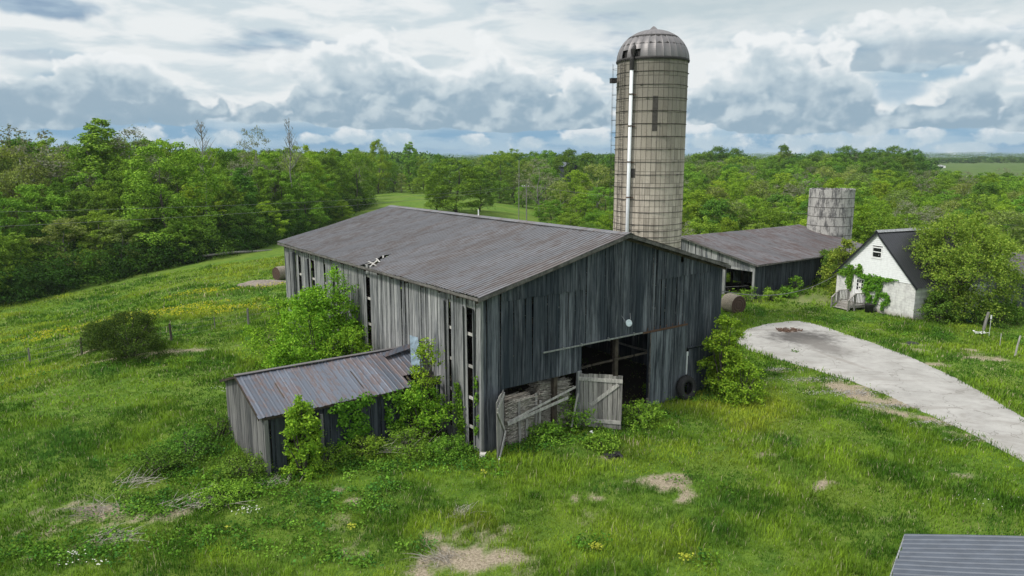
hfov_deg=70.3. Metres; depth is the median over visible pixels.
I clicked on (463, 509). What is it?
brush pile
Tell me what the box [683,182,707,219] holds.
leafy tree
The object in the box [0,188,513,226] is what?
power line
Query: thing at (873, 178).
leafy tree
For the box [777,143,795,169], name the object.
leafy tree
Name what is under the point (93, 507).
brush pile
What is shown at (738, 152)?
leafy tree
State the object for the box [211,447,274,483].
bramble
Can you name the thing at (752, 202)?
leafy tree
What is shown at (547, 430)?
weed clump
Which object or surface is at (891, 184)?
leafy tree
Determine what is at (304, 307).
box elder
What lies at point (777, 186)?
leafy tree
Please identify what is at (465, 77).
sky
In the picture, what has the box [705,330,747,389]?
box elder
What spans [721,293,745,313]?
hay bale
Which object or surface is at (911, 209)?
leafy tree
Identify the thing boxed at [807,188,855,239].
short silo
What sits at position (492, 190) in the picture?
leafy tree
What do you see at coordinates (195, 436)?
bramble
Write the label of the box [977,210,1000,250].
leafy tree
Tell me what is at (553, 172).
leafy tree
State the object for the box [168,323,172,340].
fence post
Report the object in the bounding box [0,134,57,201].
leafy tree
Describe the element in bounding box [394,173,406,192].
leafy tree
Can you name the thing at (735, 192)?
leafy tree
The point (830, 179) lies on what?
leafy tree
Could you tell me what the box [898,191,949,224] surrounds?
leafy tree
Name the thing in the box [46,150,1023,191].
distant woods
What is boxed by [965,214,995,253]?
leafy tree
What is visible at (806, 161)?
leafy tree
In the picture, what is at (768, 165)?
leafy tree
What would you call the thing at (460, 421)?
barn vine
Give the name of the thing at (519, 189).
leafy tree
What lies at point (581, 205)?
leafy tree
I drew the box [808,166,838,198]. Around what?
leafy tree
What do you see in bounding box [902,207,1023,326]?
yard tree
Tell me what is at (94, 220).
leafy tree
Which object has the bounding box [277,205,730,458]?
tobacco barn
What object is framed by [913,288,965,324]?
undergrowth bush
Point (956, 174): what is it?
leafy tree
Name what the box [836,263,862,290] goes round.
wall vine
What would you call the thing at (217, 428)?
bramble
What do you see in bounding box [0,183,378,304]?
undergrowth
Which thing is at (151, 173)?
leafy tree
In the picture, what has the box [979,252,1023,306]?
old tin barn
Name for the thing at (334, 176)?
leafy tree
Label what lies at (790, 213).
leafy tree
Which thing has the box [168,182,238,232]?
leafy tree
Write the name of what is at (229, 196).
leafy tree
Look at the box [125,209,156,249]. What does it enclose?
leafy tree
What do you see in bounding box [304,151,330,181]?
leafy tree
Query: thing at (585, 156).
leafy tree
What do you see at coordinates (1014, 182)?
leafy tree
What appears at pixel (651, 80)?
stave silo
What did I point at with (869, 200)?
leafy tree
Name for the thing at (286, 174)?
leafy tree
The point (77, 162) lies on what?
leafy tree
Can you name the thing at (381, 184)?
leafy tree
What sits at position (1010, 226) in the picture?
leafy tree
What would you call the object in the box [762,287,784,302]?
weed clump
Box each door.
[496,390,505,458]
[579,373,622,428]
[646,326,686,407]
[687,344,706,391]
[854,277,863,302]
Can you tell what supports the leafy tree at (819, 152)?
on the ground at (476, 559)
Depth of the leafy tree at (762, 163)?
283.05 m
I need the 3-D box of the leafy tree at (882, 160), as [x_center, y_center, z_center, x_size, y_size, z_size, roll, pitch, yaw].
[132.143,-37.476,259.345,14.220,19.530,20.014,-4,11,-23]
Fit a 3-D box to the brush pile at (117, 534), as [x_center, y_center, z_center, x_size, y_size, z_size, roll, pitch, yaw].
[-12.992,8.169,24.205,2.462,0.104,1.423,0,10,0]
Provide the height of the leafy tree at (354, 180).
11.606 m
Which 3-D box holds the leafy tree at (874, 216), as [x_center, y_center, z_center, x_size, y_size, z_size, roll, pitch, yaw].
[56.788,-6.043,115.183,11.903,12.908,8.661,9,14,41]
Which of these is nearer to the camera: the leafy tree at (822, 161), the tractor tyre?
the tractor tyre
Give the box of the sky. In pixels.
[0,0,1023,156]
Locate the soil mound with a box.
[237,279,284,286]
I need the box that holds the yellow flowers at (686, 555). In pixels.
[225,469,694,560]
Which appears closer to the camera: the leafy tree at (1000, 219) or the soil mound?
the soil mound
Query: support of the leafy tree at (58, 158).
on the ground at (476, 559)
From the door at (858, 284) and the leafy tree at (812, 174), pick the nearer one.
the door at (858, 284)
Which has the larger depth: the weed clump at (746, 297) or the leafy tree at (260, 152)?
the leafy tree at (260, 152)
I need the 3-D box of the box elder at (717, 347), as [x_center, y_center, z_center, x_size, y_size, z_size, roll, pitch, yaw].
[10.877,3.585,38.117,2.652,4.629,2.890,0,10,0]
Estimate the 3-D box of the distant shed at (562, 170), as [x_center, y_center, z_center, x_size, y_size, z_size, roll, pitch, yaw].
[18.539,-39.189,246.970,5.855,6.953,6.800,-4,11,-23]
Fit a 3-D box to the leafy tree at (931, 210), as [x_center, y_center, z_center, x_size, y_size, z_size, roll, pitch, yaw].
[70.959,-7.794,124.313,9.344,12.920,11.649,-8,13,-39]
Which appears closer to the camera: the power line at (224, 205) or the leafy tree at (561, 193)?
the power line at (224, 205)
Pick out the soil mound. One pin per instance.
(261, 283)
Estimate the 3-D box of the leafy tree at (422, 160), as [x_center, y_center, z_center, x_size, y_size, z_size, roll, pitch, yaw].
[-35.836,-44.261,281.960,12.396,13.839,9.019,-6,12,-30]
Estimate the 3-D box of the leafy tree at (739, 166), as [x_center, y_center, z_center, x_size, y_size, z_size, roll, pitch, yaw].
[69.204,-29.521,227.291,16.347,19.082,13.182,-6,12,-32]
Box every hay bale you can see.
[272,266,285,279]
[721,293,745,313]
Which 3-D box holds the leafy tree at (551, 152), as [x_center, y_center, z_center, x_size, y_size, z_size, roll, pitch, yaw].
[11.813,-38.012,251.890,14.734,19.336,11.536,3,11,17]
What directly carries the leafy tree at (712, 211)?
on the ground at (476, 559)
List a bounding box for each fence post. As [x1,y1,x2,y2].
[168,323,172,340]
[247,308,249,324]
[982,312,989,330]
[1014,336,1020,356]
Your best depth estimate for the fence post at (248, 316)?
53.94 m
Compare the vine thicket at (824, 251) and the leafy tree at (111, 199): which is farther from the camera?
the leafy tree at (111, 199)
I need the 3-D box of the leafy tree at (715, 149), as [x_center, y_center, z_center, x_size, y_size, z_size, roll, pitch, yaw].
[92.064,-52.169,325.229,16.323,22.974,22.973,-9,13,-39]
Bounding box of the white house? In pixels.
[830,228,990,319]
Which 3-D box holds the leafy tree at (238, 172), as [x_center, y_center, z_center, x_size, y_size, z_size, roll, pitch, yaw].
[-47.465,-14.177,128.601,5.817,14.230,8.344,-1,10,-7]
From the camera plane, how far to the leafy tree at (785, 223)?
106.91 m
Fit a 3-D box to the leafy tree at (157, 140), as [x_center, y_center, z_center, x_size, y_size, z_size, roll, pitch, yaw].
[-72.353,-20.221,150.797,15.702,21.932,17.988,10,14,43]
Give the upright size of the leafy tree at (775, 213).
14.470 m
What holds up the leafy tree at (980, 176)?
on the ground at (476, 559)
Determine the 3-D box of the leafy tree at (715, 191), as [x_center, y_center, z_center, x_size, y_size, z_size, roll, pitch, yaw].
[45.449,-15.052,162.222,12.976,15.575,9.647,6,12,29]
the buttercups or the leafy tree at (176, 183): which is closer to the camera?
the buttercups
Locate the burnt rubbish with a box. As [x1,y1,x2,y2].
[776,327,802,331]
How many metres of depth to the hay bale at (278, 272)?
80.89 m
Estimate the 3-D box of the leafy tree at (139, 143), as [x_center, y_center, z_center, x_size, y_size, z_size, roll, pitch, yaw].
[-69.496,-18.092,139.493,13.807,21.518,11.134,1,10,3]
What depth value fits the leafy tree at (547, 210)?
158.35 m
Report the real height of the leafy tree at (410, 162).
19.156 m
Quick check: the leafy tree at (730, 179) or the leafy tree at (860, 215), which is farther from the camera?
the leafy tree at (730, 179)
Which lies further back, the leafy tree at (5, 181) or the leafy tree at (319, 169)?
the leafy tree at (319, 169)
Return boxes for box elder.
[238,297,326,368]
[261,283,370,368]
[279,394,326,483]
[312,325,372,361]
[697,314,746,396]
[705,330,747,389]
[709,360,769,407]
[816,237,857,297]
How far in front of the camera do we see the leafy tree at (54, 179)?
115.99 m
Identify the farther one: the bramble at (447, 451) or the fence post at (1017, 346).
the fence post at (1017, 346)
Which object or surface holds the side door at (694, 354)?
in the tobacco barn at (614, 294)
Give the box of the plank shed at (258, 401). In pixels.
[219,346,441,476]
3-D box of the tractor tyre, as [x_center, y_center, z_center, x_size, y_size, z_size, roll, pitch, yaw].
[9.011,5.163,37.589,1.344,1.344,0.361,-7,4,-36]
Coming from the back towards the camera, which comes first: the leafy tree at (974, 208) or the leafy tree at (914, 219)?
the leafy tree at (974, 208)
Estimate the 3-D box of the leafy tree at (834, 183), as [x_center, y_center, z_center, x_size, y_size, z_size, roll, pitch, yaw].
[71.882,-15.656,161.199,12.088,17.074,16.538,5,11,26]
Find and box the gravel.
[762,366,994,440]
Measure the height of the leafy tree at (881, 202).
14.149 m
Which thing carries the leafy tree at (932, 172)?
on the ground at (476, 559)
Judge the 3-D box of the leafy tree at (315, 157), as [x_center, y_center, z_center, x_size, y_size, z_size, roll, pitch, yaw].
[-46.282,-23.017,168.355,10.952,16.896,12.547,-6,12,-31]
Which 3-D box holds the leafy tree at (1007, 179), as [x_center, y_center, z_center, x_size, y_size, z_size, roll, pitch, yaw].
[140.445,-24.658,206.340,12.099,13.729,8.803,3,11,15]
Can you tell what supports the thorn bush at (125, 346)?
on the ground at (476, 559)
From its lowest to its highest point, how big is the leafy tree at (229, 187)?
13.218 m
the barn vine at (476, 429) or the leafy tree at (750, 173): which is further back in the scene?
the leafy tree at (750, 173)
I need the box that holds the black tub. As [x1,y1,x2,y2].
[865,303,874,312]
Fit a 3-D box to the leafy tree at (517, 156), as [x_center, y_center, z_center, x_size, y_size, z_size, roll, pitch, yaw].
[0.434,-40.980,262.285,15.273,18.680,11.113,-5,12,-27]
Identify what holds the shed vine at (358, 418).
hanging from the plank shed at (258, 401)
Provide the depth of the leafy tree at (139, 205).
114.77 m
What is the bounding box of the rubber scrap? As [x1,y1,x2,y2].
[604,451,623,458]
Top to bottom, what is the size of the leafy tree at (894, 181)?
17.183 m
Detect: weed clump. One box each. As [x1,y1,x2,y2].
[526,419,570,448]
[556,393,600,432]
[581,426,623,458]
[621,397,667,431]
[722,343,765,376]
[729,286,766,302]
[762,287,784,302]
[773,285,799,297]
[786,275,805,296]
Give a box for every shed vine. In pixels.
[327,391,376,450]
[382,387,434,433]
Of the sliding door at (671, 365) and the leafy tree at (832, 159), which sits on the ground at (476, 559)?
the leafy tree at (832, 159)
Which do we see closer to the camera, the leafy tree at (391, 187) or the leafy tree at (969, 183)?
the leafy tree at (969, 183)
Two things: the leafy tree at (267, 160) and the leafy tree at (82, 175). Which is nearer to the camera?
the leafy tree at (82, 175)
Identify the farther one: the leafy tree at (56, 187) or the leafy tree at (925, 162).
the leafy tree at (925, 162)
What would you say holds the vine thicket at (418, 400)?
on the ground at (476, 559)
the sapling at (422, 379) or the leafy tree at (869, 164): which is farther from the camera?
the leafy tree at (869, 164)
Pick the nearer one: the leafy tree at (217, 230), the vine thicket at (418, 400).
the vine thicket at (418, 400)
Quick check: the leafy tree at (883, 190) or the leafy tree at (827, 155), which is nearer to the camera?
the leafy tree at (883, 190)
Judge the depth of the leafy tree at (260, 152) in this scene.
168.05 m
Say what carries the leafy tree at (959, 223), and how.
on the ground at (476, 559)
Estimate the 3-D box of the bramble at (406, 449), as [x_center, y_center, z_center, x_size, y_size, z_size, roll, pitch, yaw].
[-4.325,6.807,30.722,2.648,2.129,3.181,0,10,0]
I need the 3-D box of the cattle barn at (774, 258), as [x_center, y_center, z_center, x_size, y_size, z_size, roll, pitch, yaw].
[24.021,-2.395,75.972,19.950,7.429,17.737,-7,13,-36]
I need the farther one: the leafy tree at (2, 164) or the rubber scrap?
the leafy tree at (2, 164)
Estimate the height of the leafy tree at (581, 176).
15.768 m
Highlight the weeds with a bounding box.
[0,293,1023,570]
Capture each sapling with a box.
[320,264,371,355]
[408,337,445,441]
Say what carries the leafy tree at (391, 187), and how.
on the ground at (476, 559)
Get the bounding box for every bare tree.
[193,121,215,224]
[280,119,303,234]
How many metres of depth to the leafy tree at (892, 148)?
315.12 m
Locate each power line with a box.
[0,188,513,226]
[14,186,518,211]
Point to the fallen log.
(250, 251)
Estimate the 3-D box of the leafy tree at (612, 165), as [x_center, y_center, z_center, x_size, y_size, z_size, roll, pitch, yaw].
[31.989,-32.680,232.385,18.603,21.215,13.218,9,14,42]
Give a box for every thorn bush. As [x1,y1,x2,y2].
[77,308,176,366]
[78,316,119,355]
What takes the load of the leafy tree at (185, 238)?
on the ground at (476, 559)
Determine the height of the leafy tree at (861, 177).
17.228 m
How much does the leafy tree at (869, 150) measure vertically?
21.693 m
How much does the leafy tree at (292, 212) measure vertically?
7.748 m
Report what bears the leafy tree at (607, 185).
on the ground at (476, 559)
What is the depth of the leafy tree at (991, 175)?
202.57 m
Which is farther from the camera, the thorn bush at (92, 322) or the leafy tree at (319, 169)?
the leafy tree at (319, 169)
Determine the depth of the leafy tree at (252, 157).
145.14 m
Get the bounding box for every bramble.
[120,444,210,484]
[148,419,226,468]
[182,476,267,514]
[183,411,234,449]
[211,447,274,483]
[308,439,360,475]
[336,434,388,464]
[383,419,433,467]
[423,430,477,463]
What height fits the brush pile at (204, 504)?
0.335 m
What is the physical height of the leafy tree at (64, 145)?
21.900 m
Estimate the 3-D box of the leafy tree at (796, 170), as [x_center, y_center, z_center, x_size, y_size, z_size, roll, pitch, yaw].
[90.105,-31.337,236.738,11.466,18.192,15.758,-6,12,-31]
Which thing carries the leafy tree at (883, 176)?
on the ground at (476, 559)
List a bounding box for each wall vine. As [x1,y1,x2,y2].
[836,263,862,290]
[855,272,898,310]
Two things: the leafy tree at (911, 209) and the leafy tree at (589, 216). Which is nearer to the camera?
the leafy tree at (911, 209)
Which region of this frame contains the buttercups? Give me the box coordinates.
[0,281,285,342]
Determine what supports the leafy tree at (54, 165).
on the ground at (476, 559)
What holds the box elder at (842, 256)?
on the ground at (476, 559)
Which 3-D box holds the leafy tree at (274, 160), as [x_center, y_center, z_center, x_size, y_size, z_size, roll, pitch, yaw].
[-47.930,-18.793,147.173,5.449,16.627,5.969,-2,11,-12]
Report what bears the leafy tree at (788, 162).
on the ground at (476, 559)
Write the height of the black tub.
0.660 m
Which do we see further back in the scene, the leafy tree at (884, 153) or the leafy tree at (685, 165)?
the leafy tree at (884, 153)
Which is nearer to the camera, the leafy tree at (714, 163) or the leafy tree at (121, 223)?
the leafy tree at (121, 223)
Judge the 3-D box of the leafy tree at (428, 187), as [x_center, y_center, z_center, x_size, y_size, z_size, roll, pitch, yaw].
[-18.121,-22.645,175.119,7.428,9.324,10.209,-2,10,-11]
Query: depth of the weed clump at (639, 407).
34.02 m
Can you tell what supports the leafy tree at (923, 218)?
on the ground at (476, 559)
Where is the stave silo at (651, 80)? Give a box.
[609,26,689,266]
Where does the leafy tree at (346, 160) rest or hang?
on the ground at (476, 559)
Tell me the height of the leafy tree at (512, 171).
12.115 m
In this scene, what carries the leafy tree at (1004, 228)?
on the ground at (476, 559)
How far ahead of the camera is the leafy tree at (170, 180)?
132.13 m
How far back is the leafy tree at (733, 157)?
316.95 m
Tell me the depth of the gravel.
38.56 m
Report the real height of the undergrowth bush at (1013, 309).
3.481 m
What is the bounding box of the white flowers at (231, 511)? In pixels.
[58,387,983,564]
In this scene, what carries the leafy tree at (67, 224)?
on the ground at (476, 559)
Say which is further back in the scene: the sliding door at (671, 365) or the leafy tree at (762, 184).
the leafy tree at (762, 184)
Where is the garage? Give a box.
[890,534,1023,575]
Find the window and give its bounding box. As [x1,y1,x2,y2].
[871,246,882,259]
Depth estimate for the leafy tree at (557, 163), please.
225.20 m
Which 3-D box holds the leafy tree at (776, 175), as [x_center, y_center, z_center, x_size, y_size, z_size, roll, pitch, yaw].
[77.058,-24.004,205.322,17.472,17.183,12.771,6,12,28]
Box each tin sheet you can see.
[381,344,409,356]
[410,335,421,365]
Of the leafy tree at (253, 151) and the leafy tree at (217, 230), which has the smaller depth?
the leafy tree at (217, 230)
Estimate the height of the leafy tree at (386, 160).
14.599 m
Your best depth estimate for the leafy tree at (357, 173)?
210.45 m
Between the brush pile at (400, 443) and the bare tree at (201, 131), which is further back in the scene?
the bare tree at (201, 131)
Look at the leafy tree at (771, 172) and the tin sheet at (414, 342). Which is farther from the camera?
the leafy tree at (771, 172)
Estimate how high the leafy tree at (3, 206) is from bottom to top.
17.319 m
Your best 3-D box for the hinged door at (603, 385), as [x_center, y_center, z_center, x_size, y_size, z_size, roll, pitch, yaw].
[4.043,5.206,33.334,2.019,2.665,0.141,3,11,18]
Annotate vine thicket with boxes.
[393,380,456,439]
[811,248,841,286]
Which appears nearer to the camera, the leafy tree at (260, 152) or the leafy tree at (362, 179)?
the leafy tree at (260, 152)
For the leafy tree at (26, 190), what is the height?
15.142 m
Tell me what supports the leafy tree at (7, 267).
on the ground at (476, 559)
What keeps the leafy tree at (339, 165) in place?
on the ground at (476, 559)
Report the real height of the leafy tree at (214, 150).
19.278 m
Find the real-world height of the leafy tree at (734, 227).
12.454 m
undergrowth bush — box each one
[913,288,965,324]
[958,295,1023,328]
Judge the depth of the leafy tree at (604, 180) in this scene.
197.12 m
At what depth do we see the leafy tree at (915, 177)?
230.00 m
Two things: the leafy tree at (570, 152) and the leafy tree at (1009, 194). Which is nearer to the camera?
the leafy tree at (1009, 194)
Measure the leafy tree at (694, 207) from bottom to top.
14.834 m
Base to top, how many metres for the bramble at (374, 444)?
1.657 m
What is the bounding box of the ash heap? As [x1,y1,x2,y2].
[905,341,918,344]
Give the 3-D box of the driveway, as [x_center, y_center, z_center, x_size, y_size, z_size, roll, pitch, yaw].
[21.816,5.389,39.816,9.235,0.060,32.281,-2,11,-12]
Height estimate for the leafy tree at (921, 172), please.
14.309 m
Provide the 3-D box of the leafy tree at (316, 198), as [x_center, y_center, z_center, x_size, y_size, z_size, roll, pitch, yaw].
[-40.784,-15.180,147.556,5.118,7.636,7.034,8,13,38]
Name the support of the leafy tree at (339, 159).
on the ground at (476, 559)
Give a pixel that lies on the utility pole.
(526, 186)
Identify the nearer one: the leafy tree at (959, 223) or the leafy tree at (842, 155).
the leafy tree at (959, 223)
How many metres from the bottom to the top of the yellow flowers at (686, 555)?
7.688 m
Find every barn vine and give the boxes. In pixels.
[452,380,466,436]
[473,376,478,435]
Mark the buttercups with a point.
(167, 310)
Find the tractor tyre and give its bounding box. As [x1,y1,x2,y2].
[676,375,696,400]
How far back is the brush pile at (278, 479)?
27.95 m
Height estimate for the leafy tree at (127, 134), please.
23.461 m
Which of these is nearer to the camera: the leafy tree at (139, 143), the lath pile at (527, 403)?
the lath pile at (527, 403)
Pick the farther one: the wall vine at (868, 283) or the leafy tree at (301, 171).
the leafy tree at (301, 171)
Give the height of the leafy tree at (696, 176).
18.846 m
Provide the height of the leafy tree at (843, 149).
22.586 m
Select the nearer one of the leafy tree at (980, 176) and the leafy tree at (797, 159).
the leafy tree at (980, 176)
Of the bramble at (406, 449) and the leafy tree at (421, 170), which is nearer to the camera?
the bramble at (406, 449)
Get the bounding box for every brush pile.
[56,492,124,522]
[86,523,148,545]
[113,468,165,488]
[157,483,252,511]
[257,473,302,487]
[376,426,443,453]
[397,543,464,571]
[439,500,486,516]
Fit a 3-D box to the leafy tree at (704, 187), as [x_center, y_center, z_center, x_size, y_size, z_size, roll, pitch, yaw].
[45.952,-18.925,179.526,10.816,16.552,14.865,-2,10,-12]
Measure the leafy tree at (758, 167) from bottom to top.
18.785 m
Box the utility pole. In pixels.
[522,184,528,220]
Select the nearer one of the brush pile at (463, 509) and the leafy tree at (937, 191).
the brush pile at (463, 509)
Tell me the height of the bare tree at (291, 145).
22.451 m
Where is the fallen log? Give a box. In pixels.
[195,249,271,257]
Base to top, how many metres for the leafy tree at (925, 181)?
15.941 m
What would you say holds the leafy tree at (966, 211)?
on the ground at (476, 559)
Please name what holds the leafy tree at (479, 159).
on the ground at (476, 559)
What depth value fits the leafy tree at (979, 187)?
153.79 m
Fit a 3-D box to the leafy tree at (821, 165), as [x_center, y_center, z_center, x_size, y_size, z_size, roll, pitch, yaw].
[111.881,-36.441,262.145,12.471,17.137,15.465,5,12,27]
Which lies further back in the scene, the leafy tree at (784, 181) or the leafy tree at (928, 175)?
the leafy tree at (928, 175)
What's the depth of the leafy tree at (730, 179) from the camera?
176.43 m
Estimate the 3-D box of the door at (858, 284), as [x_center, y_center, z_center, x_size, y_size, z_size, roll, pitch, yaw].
[28.738,0.177,60.290,0.120,2.040,0.840,-4,11,-23]
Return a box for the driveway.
[738,321,1023,461]
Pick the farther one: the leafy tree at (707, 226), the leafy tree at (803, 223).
the leafy tree at (707, 226)
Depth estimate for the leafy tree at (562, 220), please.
139.73 m
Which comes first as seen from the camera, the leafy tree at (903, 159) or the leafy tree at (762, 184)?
the leafy tree at (762, 184)
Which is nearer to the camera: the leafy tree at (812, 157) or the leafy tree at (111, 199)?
the leafy tree at (111, 199)
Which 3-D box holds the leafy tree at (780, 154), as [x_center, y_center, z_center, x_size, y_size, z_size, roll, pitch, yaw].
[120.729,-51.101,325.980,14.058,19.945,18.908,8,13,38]
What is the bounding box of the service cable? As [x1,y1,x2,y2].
[723,273,837,295]
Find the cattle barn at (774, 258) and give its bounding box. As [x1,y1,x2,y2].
[681,224,862,299]
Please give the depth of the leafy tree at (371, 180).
252.82 m
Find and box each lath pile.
[504,391,537,444]
[525,376,573,427]
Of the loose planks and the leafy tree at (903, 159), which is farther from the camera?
the leafy tree at (903, 159)
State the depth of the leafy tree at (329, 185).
163.74 m
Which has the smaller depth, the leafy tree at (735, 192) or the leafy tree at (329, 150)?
the leafy tree at (735, 192)
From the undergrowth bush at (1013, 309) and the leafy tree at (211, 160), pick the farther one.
the leafy tree at (211, 160)
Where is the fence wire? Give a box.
[2,307,271,365]
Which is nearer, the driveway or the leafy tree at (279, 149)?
the driveway
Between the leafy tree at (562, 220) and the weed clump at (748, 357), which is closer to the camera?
the weed clump at (748, 357)
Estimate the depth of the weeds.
26.56 m
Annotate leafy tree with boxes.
[0,124,97,222]
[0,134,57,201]
[0,144,51,214]
[0,157,19,189]
[0,160,16,219]
[0,162,68,243]
[0,170,42,257]
[0,184,27,233]
[0,192,36,263]
[0,232,26,285]
[0,232,38,276]
[0,238,16,291]
[1,184,83,269]
[9,152,60,204]
[18,141,60,181]
[25,177,75,241]
[27,217,103,274]
[34,136,58,154]
[36,151,80,243]
[38,182,79,251]
[41,148,85,181]
[47,188,117,255]
[49,145,108,222]
[54,172,133,247]
[56,141,78,168]
[58,143,91,180]
[71,210,131,268]
[72,118,139,226]
[77,184,130,241]
[78,151,133,199]
[88,217,155,269]
[96,126,178,197]
[96,155,160,231]
[110,147,139,166]
[115,141,228,251]
[115,158,163,198]
[115,192,176,240]
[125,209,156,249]
[129,136,178,190]
[132,189,187,229]
[134,138,173,163]
[150,158,178,221]
[157,162,209,214]
[158,216,205,260]
[160,143,179,186]
[167,158,204,210]
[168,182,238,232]
[178,146,220,189]
[182,153,228,207]
[186,165,242,214]
[192,223,221,256]
[193,176,247,227]
[198,146,231,175]
[213,205,272,248]
[214,149,250,168]
[214,149,255,220]
[216,169,256,225]
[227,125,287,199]
[229,167,257,224]
[237,154,257,201]
[241,150,276,190]
[241,161,278,214]
[244,170,304,230]
[246,167,277,214]
[246,201,288,239]
[252,150,299,191]
[257,148,272,158]
[261,150,282,192]
[266,153,284,207]
[273,153,313,206]
[275,146,306,172]
[277,153,313,212]
[277,198,298,228]
[281,172,331,232]
[290,157,335,213]
[293,144,312,166]
[297,195,324,223]
[300,151,338,218]
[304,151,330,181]
[312,170,338,201]
[315,156,352,205]
[316,154,345,201]
[316,168,342,210]
[318,195,337,217]
[320,148,338,165]
[322,151,355,192]
[328,149,346,163]
[329,199,353,221]
[336,169,363,204]
[340,148,378,210]
[343,193,357,208]
[345,149,367,189]
[349,166,364,189]
[350,150,373,196]
[353,153,381,179]
[364,139,392,192]
[366,173,377,193]
[372,154,396,185]
[380,162,408,191]
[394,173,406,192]
[400,141,419,189]
[404,156,431,185]
[404,182,421,192]
[413,165,433,192]
[417,158,484,212]
[423,175,451,209]
[428,153,448,189]
[437,164,463,191]
[459,167,501,210]
[460,164,489,191]
[474,155,490,193]
[477,155,502,194]
[480,150,522,196]
[490,180,513,202]
[491,148,530,195]
[499,167,531,202]
[513,184,532,206]
[514,157,562,217]
[516,162,539,198]
[518,151,544,195]
[529,150,556,198]
[529,165,563,206]
[532,199,567,224]
[539,180,578,221]
[546,154,578,204]
[550,169,595,223]
[554,148,579,198]
[554,195,606,227]
[556,212,584,226]
[570,151,603,201]
[578,163,614,214]
[578,210,612,229]
[578,221,599,228]
[583,187,613,226]
[586,152,614,212]
[592,176,613,215]
[594,210,613,229]
[681,200,708,235]
[682,178,715,230]
[682,189,720,233]
[682,189,721,227]
[682,221,694,235]
[683,163,710,182]
[683,166,716,197]
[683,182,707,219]
[684,162,697,183]
[685,152,707,173]
[686,216,721,234]
[687,197,738,273]
[688,164,726,198]
[695,150,718,165]
[699,186,740,230]
[701,198,752,229]
[704,162,729,187]
[706,145,737,162]
[709,216,738,281]
[711,179,732,200]
[711,199,766,230]
[712,163,748,195]
[715,166,748,202]
[716,171,764,217]
[718,156,755,178]
[720,195,780,228]
[725,182,757,227]
[727,147,745,159]
[727,154,746,163]
[735,161,767,179]
[735,179,774,218]
[739,163,771,209]
[739,169,764,179]
[739,201,797,230]
[741,155,764,166]
[743,222,769,229]
[745,179,775,208]
[748,160,766,178]
[750,168,788,199]
[755,182,804,213]
[755,192,800,225]
[759,155,786,179]
[759,161,782,182]
[759,201,807,227]
[760,173,791,207]
[762,174,807,215]
[772,152,792,164]
[772,158,803,195]
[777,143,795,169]
[779,164,806,194]
[780,194,808,225]
[780,221,796,225]
[781,172,809,197]
[785,178,820,217]
[790,157,806,177]
[790,199,808,224]
[792,165,827,185]
[793,157,823,180]
[795,173,825,199]
[799,219,806,226]
[800,153,823,177]
[808,150,826,160]
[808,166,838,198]
[810,163,829,180]
[816,157,833,163]
[817,164,845,187]
[821,153,832,160]
[821,157,851,184]
[822,178,859,195]
[823,177,845,187]
[826,152,858,174]
[833,172,859,186]
[834,145,865,169]
[837,180,878,207]
[843,164,860,176]
[843,172,874,205]
[844,160,863,170]
[847,169,866,181]
[847,173,880,190]
[852,202,880,243]
[852,210,912,243]
[853,209,892,235]
[854,190,875,211]
[854,197,900,216]
[856,160,889,177]
[856,180,904,213]
[857,152,879,176]
[858,146,888,171]
[859,199,895,216]
[867,155,898,176]
[868,145,915,176]
[870,179,902,206]
[871,169,898,181]
[876,213,927,228]
[877,150,895,161]
[877,169,918,191]
[877,171,919,222]
[878,162,908,199]
[880,188,919,223]
[881,155,930,188]
[888,180,928,218]
[889,199,927,228]
[890,152,915,174]
[894,174,948,201]
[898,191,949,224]
[903,148,930,174]
[903,170,922,198]
[904,175,930,208]
[904,210,935,227]
[905,199,947,226]
[906,205,949,227]
[912,169,926,190]
[916,170,939,188]
[916,175,945,192]
[921,169,957,181]
[924,179,960,207]
[927,171,969,204]
[928,199,960,220]
[929,189,966,219]
[931,215,968,239]
[938,169,957,183]
[940,176,985,210]
[944,208,973,219]
[946,182,984,209]
[946,194,1006,248]
[958,174,982,211]
[958,181,1002,215]
[964,172,1007,196]
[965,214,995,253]
[966,177,1013,217]
[972,172,1001,188]
[976,175,1023,220]
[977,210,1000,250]
[982,209,1023,298]
[984,191,1023,211]
[984,192,1012,231]
[988,205,1017,237]
[993,211,1023,250]
[999,171,1014,182]
[1002,177,1021,197]
[1005,212,1023,245]
[1010,195,1023,231]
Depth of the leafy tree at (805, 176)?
204.73 m
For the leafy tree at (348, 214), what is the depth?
157.12 m
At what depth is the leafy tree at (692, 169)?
227.60 m
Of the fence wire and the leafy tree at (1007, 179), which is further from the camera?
the leafy tree at (1007, 179)
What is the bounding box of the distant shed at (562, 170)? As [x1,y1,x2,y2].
[556,162,578,182]
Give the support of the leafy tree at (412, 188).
on the ground at (476, 559)
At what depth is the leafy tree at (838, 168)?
233.29 m
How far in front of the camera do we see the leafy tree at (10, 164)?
124.69 m
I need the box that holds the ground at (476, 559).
[0,157,1023,575]
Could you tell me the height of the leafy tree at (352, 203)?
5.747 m
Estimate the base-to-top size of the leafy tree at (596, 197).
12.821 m
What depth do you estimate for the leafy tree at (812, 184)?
181.99 m
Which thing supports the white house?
on the ground at (476, 559)
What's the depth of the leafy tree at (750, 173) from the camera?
201.08 m
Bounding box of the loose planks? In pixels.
[517,393,541,442]

